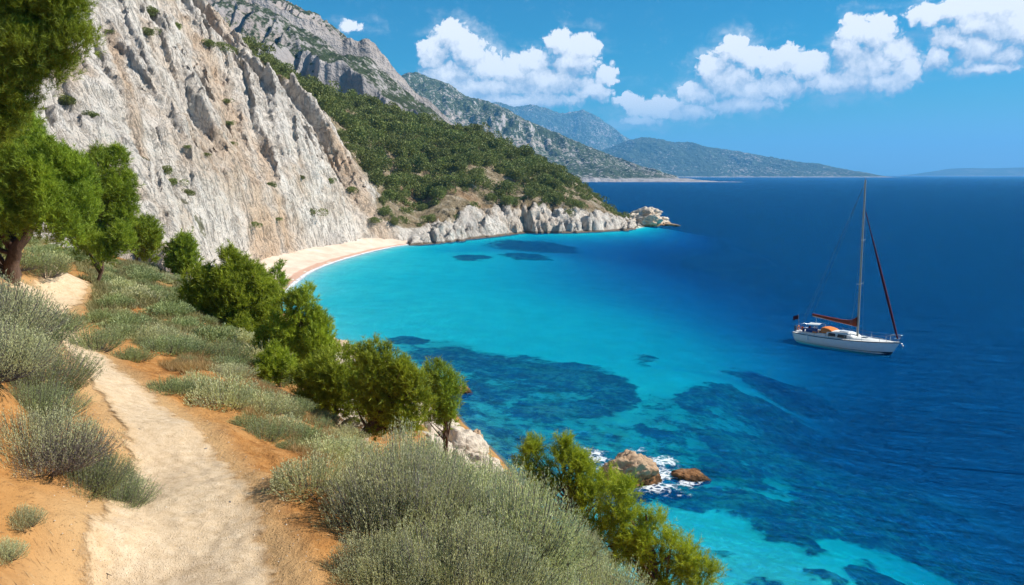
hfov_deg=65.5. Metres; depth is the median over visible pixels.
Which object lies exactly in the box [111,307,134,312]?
sage shrub
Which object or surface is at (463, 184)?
evergreen bush
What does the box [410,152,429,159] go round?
evergreen bush
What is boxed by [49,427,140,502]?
sage shrub
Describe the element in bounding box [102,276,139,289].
sage shrub
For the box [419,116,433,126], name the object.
evergreen bush
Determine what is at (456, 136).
evergreen bush
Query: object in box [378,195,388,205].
evergreen bush
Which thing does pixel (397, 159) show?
evergreen bush
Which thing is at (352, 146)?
evergreen bush
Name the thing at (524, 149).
evergreen bush
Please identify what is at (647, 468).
rock
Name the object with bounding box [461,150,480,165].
evergreen bush
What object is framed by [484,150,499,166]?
evergreen bush
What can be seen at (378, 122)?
evergreen bush
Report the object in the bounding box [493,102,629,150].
mountain
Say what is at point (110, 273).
sage shrub
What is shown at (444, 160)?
evergreen bush
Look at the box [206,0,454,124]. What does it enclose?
mountain
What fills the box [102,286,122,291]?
sage shrub
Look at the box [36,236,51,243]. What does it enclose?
sage shrub
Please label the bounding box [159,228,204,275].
pine tree
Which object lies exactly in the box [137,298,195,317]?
sage shrub
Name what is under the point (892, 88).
sky
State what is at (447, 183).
evergreen bush
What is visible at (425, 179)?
evergreen bush
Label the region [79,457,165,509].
sage shrub
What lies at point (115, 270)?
sage shrub
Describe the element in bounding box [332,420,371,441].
sage shrub
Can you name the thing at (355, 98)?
evergreen bush
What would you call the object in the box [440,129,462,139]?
evergreen bush
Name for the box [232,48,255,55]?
cliff bush
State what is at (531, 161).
evergreen bush
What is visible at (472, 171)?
evergreen bush
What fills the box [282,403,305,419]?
sage shrub
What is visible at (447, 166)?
evergreen bush
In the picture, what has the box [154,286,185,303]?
sage shrub
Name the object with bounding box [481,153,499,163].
evergreen bush
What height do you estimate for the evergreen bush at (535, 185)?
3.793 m
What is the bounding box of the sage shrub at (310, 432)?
[283,420,326,443]
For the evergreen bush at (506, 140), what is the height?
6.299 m
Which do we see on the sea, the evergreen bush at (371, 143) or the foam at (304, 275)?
the foam at (304, 275)
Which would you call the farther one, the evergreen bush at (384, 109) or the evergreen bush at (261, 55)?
the evergreen bush at (384, 109)
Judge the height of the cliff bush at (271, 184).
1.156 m
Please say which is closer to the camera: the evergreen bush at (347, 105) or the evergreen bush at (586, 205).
the evergreen bush at (586, 205)
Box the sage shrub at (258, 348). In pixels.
[240,338,294,357]
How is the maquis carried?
on the coastal mountainside
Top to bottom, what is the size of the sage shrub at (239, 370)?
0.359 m
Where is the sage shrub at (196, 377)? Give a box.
[170,367,221,395]
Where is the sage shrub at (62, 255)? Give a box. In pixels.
[42,251,73,262]
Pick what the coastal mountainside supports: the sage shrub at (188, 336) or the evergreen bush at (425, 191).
the evergreen bush at (425, 191)
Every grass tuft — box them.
[0,536,30,564]
[5,501,48,530]
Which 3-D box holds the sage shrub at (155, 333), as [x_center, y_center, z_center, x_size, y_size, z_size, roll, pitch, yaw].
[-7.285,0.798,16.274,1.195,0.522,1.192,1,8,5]
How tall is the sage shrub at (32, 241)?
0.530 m
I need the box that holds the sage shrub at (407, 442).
[321,411,491,502]
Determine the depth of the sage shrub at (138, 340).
15.60 m
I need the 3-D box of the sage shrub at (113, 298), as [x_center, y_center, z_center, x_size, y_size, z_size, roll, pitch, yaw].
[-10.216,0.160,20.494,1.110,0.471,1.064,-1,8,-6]
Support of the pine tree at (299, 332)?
on the hillside ground at (65, 563)
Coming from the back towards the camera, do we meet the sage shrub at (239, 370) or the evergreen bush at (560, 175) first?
the evergreen bush at (560, 175)
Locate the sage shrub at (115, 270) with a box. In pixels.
[104,266,119,272]
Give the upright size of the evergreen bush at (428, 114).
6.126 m
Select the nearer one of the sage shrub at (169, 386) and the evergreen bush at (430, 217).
the sage shrub at (169, 386)
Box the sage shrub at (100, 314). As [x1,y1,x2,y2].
[81,307,116,321]
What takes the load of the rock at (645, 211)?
on the coastal mountainside
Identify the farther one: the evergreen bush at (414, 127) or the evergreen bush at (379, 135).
the evergreen bush at (414, 127)
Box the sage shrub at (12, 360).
[0,311,69,383]
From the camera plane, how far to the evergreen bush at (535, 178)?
241.54 m
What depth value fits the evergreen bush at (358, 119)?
230.71 m
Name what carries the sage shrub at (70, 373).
on the hillside ground at (65, 563)
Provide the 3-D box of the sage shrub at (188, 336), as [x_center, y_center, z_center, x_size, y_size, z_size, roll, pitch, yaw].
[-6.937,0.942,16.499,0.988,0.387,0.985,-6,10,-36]
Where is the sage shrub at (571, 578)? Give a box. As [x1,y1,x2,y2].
[505,561,614,584]
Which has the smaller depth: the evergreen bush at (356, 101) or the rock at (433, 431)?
the rock at (433, 431)
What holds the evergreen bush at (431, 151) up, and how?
on the coastal mountainside
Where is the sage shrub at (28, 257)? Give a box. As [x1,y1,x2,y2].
[3,243,57,271]
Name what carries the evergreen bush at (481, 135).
on the coastal mountainside
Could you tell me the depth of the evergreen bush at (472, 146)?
249.23 m
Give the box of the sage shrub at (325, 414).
[310,408,344,425]
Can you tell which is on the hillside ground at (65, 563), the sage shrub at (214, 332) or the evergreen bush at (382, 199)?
the sage shrub at (214, 332)
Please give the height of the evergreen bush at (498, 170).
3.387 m
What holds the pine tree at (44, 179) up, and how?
on the hillside ground at (65, 563)
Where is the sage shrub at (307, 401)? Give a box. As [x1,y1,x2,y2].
[300,396,318,409]
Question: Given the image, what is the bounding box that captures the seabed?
[283,226,1023,584]
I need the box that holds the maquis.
[270,65,631,226]
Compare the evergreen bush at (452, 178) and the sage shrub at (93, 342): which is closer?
the sage shrub at (93, 342)
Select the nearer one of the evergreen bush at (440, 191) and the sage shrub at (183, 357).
the sage shrub at (183, 357)
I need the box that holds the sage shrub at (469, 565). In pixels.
[373,494,563,584]
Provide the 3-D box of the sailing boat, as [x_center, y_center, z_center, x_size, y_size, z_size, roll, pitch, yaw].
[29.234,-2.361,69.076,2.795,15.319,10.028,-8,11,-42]
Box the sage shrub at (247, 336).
[231,327,255,343]
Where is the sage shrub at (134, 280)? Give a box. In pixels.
[129,277,149,283]
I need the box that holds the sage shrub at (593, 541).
[529,509,617,581]
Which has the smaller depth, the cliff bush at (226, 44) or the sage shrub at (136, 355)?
the sage shrub at (136, 355)
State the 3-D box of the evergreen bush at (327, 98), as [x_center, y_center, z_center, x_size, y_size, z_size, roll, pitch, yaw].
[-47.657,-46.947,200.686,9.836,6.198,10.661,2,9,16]
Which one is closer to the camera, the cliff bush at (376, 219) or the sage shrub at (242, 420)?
the sage shrub at (242, 420)
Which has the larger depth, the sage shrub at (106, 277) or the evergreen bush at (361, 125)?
the evergreen bush at (361, 125)
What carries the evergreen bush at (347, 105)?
on the coastal mountainside
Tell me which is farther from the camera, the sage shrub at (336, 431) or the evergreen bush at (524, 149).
the evergreen bush at (524, 149)
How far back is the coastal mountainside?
144.78 m
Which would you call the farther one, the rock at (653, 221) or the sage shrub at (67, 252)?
the rock at (653, 221)
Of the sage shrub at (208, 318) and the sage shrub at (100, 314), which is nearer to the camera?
the sage shrub at (100, 314)
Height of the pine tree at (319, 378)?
2.210 m
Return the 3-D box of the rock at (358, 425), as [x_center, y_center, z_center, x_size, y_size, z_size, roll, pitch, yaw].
[-3.119,2.809,16.139,0.578,0.635,0.712,-8,12,-44]
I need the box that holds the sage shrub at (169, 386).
[145,374,200,395]
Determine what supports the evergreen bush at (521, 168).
on the coastal mountainside
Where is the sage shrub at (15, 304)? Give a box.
[0,269,76,344]
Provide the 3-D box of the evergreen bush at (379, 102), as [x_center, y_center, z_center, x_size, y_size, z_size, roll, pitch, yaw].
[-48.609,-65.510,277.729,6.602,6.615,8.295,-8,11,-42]
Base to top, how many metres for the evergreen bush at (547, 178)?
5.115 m
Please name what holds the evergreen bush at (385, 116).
on the coastal mountainside
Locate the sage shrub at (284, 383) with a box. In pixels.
[277,375,296,387]
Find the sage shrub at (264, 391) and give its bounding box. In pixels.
[253,385,275,400]
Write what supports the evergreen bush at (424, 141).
on the coastal mountainside
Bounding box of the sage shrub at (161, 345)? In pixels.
[136,333,203,356]
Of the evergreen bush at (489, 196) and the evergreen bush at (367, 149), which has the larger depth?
the evergreen bush at (489, 196)
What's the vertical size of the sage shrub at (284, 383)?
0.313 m
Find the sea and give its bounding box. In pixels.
[299,176,1023,584]
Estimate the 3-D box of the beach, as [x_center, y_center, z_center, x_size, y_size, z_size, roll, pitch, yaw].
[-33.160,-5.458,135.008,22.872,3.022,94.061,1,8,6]
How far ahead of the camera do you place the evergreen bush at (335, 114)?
208.49 m
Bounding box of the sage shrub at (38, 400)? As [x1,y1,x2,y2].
[4,371,97,424]
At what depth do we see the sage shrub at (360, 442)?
12.61 m
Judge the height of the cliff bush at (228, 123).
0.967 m
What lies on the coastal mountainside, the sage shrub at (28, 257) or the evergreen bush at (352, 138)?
the evergreen bush at (352, 138)
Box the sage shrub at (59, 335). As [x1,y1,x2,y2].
[0,274,86,350]
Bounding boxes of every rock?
[330,399,361,422]
[339,417,368,442]
[422,431,452,457]
[424,418,464,436]
[437,425,489,458]
[453,387,472,398]
[455,456,493,476]
[463,448,504,488]
[473,429,482,437]
[601,449,661,498]
[624,213,640,219]
[631,206,662,219]
[636,214,663,227]
[659,220,669,228]
[662,216,671,228]
[670,468,711,486]
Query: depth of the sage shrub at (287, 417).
11.66 m
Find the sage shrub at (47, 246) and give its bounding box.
[35,242,62,251]
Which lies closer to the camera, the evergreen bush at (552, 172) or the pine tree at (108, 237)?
the pine tree at (108, 237)
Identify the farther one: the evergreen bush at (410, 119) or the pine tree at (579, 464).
the evergreen bush at (410, 119)
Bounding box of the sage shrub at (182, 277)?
[175,276,190,282]
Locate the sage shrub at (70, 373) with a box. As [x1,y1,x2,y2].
[7,333,108,396]
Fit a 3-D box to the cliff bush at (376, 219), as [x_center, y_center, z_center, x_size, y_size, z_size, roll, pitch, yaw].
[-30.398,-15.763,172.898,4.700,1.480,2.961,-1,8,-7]
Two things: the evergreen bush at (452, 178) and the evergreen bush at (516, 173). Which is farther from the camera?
the evergreen bush at (516, 173)
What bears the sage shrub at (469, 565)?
on the hillside ground at (65, 563)
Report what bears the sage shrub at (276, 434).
on the hillside ground at (65, 563)
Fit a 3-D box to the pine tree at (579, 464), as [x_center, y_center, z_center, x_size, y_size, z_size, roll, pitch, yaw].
[0.785,3.000,11.084,1.761,2.367,0.907,0,8,0]
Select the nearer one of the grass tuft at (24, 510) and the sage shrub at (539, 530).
the grass tuft at (24, 510)
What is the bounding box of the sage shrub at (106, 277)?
[93,273,124,281]
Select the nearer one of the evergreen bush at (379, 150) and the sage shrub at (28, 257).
the sage shrub at (28, 257)
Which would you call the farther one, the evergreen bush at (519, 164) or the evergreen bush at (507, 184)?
the evergreen bush at (519, 164)
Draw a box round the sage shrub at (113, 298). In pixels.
[94,291,137,307]
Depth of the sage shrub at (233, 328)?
21.12 m
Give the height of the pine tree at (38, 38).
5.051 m
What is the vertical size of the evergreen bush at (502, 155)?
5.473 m
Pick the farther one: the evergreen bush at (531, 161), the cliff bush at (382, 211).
the evergreen bush at (531, 161)
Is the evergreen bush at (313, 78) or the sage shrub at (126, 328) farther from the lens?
the evergreen bush at (313, 78)
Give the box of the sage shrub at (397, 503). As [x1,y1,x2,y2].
[309,433,489,553]
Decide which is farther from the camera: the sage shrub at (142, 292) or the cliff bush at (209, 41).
the cliff bush at (209, 41)
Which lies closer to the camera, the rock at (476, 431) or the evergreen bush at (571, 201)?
the rock at (476, 431)
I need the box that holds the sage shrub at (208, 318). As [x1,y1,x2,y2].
[198,314,218,323]
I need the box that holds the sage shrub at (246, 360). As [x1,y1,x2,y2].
[223,353,250,365]
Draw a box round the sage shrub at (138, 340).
[129,334,154,347]
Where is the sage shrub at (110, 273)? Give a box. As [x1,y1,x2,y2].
[95,271,117,277]
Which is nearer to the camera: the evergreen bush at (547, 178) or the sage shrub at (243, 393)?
the sage shrub at (243, 393)
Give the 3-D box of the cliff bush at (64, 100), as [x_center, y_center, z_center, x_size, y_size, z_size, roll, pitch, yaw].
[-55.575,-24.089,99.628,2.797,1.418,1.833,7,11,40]
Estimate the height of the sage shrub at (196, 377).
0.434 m
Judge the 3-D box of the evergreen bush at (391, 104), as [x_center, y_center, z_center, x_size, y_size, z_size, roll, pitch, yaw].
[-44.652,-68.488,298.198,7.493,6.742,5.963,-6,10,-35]
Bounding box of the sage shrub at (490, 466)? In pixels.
[436,444,555,516]
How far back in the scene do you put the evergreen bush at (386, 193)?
188.72 m
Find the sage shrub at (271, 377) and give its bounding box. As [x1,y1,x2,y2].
[249,364,282,382]
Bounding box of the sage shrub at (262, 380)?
[259,379,273,386]
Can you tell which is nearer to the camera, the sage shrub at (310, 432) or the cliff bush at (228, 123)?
the sage shrub at (310, 432)
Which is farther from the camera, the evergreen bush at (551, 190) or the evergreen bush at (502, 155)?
the evergreen bush at (502, 155)
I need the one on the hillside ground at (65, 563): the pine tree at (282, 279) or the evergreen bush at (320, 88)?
the pine tree at (282, 279)
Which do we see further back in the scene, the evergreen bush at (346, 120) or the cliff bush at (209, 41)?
the evergreen bush at (346, 120)
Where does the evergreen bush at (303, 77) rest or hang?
on the coastal mountainside
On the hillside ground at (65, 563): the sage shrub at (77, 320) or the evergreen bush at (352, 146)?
the sage shrub at (77, 320)
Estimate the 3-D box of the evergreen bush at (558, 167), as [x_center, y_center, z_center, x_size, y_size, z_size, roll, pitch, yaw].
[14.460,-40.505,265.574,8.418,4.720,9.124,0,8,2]
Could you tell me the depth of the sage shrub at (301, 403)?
13.95 m
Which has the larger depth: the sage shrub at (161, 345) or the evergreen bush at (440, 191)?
the evergreen bush at (440, 191)
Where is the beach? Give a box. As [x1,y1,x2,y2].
[245,238,408,288]
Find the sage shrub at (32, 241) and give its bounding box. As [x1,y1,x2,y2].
[27,236,40,245]
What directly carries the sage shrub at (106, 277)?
on the hillside ground at (65, 563)
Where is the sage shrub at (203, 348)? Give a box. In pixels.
[170,335,220,357]
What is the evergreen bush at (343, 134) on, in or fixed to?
on the coastal mountainside
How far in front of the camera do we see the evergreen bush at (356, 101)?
266.39 m
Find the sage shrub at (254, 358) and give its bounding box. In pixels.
[243,355,258,365]
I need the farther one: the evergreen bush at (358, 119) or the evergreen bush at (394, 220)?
the evergreen bush at (358, 119)
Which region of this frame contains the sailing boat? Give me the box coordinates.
[792,180,902,357]
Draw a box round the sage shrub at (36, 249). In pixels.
[26,244,45,253]
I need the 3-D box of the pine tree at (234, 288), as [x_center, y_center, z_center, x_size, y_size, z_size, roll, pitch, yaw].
[-7.825,0.181,22.208,3.426,3.439,2.369,0,8,0]
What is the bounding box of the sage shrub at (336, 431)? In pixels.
[321,427,344,436]
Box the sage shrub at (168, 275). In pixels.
[160,272,177,279]
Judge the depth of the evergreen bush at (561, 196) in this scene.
219.04 m
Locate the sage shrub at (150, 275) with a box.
[123,267,165,281]
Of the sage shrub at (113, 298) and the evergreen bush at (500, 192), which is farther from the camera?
the evergreen bush at (500, 192)
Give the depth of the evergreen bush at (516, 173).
235.42 m
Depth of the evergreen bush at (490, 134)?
296.38 m
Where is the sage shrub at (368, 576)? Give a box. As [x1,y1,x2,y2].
[318,519,450,584]
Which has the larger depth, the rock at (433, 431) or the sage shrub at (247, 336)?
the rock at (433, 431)
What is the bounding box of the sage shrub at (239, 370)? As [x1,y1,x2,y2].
[205,361,259,381]
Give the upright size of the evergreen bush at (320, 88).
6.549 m
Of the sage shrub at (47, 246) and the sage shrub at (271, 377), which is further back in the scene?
the sage shrub at (47, 246)
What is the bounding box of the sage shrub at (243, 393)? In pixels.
[178,370,264,411]
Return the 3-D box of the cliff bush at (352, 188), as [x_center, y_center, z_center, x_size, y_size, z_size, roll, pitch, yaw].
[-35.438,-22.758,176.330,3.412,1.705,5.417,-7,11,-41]
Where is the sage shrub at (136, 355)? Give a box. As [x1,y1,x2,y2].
[111,344,159,362]
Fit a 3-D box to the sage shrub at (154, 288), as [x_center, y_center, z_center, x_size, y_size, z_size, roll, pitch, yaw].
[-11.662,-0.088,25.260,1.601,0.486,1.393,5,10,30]
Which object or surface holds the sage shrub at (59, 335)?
on the hillside ground at (65, 563)
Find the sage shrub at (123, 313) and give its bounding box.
[112,309,139,316]
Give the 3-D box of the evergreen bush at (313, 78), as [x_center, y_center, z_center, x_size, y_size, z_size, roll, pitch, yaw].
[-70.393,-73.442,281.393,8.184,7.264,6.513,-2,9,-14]
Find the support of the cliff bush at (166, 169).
on the coastal mountainside
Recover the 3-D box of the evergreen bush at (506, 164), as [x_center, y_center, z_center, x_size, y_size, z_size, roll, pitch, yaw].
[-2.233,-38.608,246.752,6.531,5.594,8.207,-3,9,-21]
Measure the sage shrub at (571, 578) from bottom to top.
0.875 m
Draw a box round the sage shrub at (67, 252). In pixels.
[42,244,89,262]
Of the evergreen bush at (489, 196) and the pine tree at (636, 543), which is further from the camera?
the evergreen bush at (489, 196)
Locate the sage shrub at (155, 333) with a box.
[123,322,186,341]
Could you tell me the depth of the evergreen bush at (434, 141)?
256.84 m
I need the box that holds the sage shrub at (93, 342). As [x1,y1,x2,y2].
[65,322,125,352]
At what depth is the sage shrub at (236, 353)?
16.21 m
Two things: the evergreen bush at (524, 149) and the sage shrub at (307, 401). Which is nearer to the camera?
the sage shrub at (307, 401)
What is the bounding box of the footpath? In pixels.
[7,266,277,584]
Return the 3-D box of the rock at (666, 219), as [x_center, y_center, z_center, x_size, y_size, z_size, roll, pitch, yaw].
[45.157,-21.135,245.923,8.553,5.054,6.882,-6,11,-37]
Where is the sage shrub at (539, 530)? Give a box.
[439,457,603,584]
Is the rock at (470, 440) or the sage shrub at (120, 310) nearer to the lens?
the sage shrub at (120, 310)
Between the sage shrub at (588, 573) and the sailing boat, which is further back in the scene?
the sailing boat
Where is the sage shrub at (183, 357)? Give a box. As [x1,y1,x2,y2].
[173,354,197,361]
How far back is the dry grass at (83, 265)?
21.11 m
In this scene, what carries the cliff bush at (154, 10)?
on the coastal mountainside
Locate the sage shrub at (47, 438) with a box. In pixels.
[0,395,126,478]
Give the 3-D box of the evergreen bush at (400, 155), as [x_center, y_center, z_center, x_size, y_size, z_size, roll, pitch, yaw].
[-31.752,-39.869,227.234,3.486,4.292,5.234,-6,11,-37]
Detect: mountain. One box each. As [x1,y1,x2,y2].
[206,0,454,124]
[401,72,744,184]
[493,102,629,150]
[602,137,899,177]
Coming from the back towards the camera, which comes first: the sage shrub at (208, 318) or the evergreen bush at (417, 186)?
the evergreen bush at (417, 186)
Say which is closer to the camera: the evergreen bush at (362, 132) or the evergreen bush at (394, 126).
the evergreen bush at (362, 132)
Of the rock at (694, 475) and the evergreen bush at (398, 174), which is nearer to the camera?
the rock at (694, 475)
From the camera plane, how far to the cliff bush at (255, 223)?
128.33 m
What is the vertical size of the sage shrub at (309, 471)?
0.440 m
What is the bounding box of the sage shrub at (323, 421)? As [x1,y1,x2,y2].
[307,415,334,428]
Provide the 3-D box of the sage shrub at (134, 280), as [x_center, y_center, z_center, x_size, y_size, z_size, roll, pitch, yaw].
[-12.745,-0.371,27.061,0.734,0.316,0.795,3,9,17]
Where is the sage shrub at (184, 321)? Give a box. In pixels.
[165,313,205,328]
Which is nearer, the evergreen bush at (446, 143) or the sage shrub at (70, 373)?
the sage shrub at (70, 373)
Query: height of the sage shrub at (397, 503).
1.017 m
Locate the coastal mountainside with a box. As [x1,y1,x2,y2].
[25,0,776,302]
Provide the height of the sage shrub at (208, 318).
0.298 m
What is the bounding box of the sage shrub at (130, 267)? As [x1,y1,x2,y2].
[119,263,151,274]
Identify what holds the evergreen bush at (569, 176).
on the coastal mountainside
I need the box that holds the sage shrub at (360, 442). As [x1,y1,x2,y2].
[336,433,379,453]
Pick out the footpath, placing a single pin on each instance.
(161, 451)
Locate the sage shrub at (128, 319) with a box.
[94,311,160,327]
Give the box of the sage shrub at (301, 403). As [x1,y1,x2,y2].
[280,395,315,412]
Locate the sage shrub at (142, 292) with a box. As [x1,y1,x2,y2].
[96,284,168,301]
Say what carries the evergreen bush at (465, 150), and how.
on the coastal mountainside
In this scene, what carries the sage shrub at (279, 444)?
on the hillside ground at (65, 563)
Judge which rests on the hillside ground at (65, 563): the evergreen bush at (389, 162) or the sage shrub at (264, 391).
the sage shrub at (264, 391)
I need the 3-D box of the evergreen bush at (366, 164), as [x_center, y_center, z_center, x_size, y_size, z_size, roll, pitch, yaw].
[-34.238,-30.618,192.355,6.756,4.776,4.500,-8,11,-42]
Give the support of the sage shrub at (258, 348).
on the hillside ground at (65, 563)
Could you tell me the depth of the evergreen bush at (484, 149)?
259.81 m
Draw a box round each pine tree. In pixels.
[0,0,108,149]
[0,111,111,284]
[68,138,145,280]
[126,212,165,263]
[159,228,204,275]
[173,239,285,345]
[249,280,341,376]
[249,337,299,386]
[267,258,290,319]
[282,338,369,426]
[337,331,438,440]
[419,355,468,461]
[507,427,622,537]
[570,469,729,584]
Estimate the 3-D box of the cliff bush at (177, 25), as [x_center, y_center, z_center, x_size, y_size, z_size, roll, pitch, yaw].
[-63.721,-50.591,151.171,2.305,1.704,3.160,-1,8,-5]
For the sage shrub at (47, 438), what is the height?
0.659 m
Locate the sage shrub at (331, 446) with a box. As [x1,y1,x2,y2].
[295,430,357,465]
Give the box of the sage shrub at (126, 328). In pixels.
[95,322,152,339]
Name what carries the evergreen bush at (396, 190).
on the coastal mountainside
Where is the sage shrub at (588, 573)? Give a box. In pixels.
[538,543,656,584]
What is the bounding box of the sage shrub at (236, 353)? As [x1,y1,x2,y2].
[207,337,254,361]
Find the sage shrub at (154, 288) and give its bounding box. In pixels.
[136,282,164,295]
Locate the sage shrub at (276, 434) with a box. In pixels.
[241,416,291,443]
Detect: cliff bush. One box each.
[58,94,76,104]
[82,110,98,117]
[142,27,161,35]
[146,5,159,16]
[162,165,172,174]
[169,178,189,185]
[175,22,182,29]
[181,188,194,195]
[201,38,216,47]
[217,41,235,52]
[222,98,234,102]
[226,120,236,125]
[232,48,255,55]
[250,221,262,227]
[267,181,276,186]
[310,208,328,216]
[347,186,358,193]
[367,217,381,222]
[377,207,392,215]
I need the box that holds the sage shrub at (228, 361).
[203,353,242,368]
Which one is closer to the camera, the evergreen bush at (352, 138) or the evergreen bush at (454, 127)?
the evergreen bush at (352, 138)
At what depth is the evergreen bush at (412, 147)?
230.64 m
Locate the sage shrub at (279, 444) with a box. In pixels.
[275,436,306,450]
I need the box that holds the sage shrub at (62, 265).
[19,249,76,277]
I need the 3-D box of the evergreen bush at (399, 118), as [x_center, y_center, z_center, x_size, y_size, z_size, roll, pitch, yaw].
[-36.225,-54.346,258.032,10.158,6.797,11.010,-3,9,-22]
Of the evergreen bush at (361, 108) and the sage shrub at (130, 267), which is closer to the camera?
the sage shrub at (130, 267)
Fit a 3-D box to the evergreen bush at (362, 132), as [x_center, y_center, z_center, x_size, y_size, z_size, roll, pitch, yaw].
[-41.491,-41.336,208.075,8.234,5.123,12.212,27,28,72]
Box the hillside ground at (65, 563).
[0,243,617,584]
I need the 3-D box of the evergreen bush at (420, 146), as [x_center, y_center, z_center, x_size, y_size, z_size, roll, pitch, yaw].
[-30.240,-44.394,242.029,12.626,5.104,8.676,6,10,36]
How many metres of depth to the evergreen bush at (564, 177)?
252.44 m
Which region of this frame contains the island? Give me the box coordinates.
[900,167,1023,175]
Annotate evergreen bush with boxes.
[242,36,259,53]
[244,40,275,59]
[254,53,275,60]
[263,54,282,68]
[265,62,295,74]
[295,72,312,82]
[299,79,313,86]
[301,80,342,99]
[302,85,313,95]
[304,74,322,83]
[316,94,344,115]
[321,106,344,121]
[331,96,352,112]
[333,93,351,102]
[334,112,358,130]
[337,108,361,118]
[337,130,348,138]
[340,126,374,142]
[343,97,369,106]
[343,143,364,155]
[344,98,366,110]
[347,88,358,98]
[347,123,372,133]
[347,132,377,147]
[348,114,368,126]
[353,145,374,157]
[354,106,384,117]
[356,152,382,168]
[357,107,381,119]
[358,156,383,171]
[359,138,373,148]
[360,95,378,105]
[360,113,377,127]
[364,115,386,133]
[365,96,382,106]
[365,128,384,137]
[367,105,397,115]
[368,167,385,187]
[369,132,390,143]
[372,136,407,155]
[374,145,385,155]
[376,112,390,124]
[376,154,392,171]
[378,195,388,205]
[381,189,410,202]
[383,105,408,116]
[383,173,410,188]
[383,185,401,200]
[384,216,403,224]
[385,120,411,135]
[386,100,398,106]
[386,114,416,132]
[387,157,403,165]
[389,132,414,144]
[389,171,410,177]
[394,146,407,158]
[394,158,413,173]
[396,140,420,158]
[397,121,433,139]
[398,172,422,189]
[401,110,416,115]
[402,182,430,199]
[407,115,420,123]
[408,138,427,151]
[408,154,429,172]
[410,113,424,120]
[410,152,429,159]
[414,174,433,183]
[415,186,435,197]
[415,201,432,207]
[416,203,428,210]
[417,136,430,150]
[418,112,437,121]
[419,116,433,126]
[419,213,436,223]
[421,125,443,138]
[421,161,432,170]
[423,144,440,163]
[428,138,440,146]
[430,162,453,171]
[431,138,457,149]
[431,185,456,198]
[433,156,456,166]
[433,175,452,189]
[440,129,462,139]
[440,148,451,156]
[443,122,462,127]
[443,125,464,132]
[443,174,461,186]
[446,131,478,145]
[448,142,477,153]
[451,153,467,167]
[451,160,467,173]
[454,145,472,153]
[456,178,472,187]
[457,171,464,177]
[459,169,480,177]
[460,135,477,146]
[461,125,473,131]
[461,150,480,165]
[462,173,488,185]
[466,167,486,175]
[468,122,490,133]
[470,130,486,146]
[471,156,495,166]
[478,191,509,203]
[479,146,502,153]
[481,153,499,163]
[481,157,490,167]
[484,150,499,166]
[485,131,501,137]
[486,137,493,147]
[488,137,505,148]
[490,187,516,197]
[492,149,514,160]
[494,159,514,175]
[494,166,504,173]
[496,137,512,144]
[497,179,517,192]
[499,166,525,175]
[500,195,517,205]
[501,147,511,156]
[503,143,513,149]
[504,160,527,170]
[506,147,534,160]
[508,166,523,181]
[510,157,537,172]
[510,195,520,204]
[513,181,542,190]
[516,155,547,163]
[516,186,544,196]
[517,155,541,167]
[518,143,532,157]
[518,175,532,186]
[524,189,536,198]
[528,162,549,175]
[530,176,553,181]
[537,173,552,184]
[539,191,560,199]
[540,185,555,193]
[541,188,555,194]
[544,164,567,172]
[547,169,559,176]
[547,178,561,190]
[550,193,561,204]
[554,172,564,180]
[555,175,578,186]
[556,192,564,200]
[562,199,585,209]
[566,174,579,183]
[574,202,588,208]
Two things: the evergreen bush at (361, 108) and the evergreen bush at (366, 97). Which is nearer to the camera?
the evergreen bush at (361, 108)
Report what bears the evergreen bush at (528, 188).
on the coastal mountainside
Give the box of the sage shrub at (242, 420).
[227,410,266,429]
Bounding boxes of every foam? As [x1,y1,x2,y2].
[285,244,408,290]
[589,450,701,491]
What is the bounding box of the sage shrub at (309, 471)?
[261,446,353,502]
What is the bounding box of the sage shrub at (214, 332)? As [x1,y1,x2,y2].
[186,322,240,342]
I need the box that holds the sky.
[286,0,1023,231]
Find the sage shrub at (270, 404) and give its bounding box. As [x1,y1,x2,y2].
[238,386,300,416]
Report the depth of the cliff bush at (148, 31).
133.40 m
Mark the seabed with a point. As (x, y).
(797, 544)
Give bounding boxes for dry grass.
[74,257,254,352]
[157,344,362,472]
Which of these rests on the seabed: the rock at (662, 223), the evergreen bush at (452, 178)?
the rock at (662, 223)
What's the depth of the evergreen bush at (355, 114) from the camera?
226.72 m
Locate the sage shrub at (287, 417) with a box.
[262,411,306,429]
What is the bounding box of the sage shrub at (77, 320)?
[50,310,93,331]
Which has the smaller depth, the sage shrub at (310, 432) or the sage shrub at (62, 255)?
the sage shrub at (310, 432)
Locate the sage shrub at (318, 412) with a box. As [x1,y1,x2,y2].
[307,407,329,416]
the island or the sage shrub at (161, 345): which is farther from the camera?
the island
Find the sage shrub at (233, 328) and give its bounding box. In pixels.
[220,325,238,331]
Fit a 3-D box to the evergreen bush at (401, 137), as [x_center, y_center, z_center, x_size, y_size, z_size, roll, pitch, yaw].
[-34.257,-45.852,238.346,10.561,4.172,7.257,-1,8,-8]
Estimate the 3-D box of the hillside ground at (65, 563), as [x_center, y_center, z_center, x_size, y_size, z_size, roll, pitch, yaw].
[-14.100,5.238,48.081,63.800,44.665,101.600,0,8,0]
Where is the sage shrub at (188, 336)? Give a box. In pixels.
[165,331,202,341]
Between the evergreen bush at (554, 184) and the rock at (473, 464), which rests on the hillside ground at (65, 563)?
the rock at (473, 464)
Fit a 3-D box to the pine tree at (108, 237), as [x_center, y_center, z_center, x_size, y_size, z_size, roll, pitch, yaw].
[-12.155,-2.226,23.724,3.817,4.701,2.267,7,11,41]
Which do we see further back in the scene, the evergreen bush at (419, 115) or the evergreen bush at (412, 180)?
the evergreen bush at (419, 115)

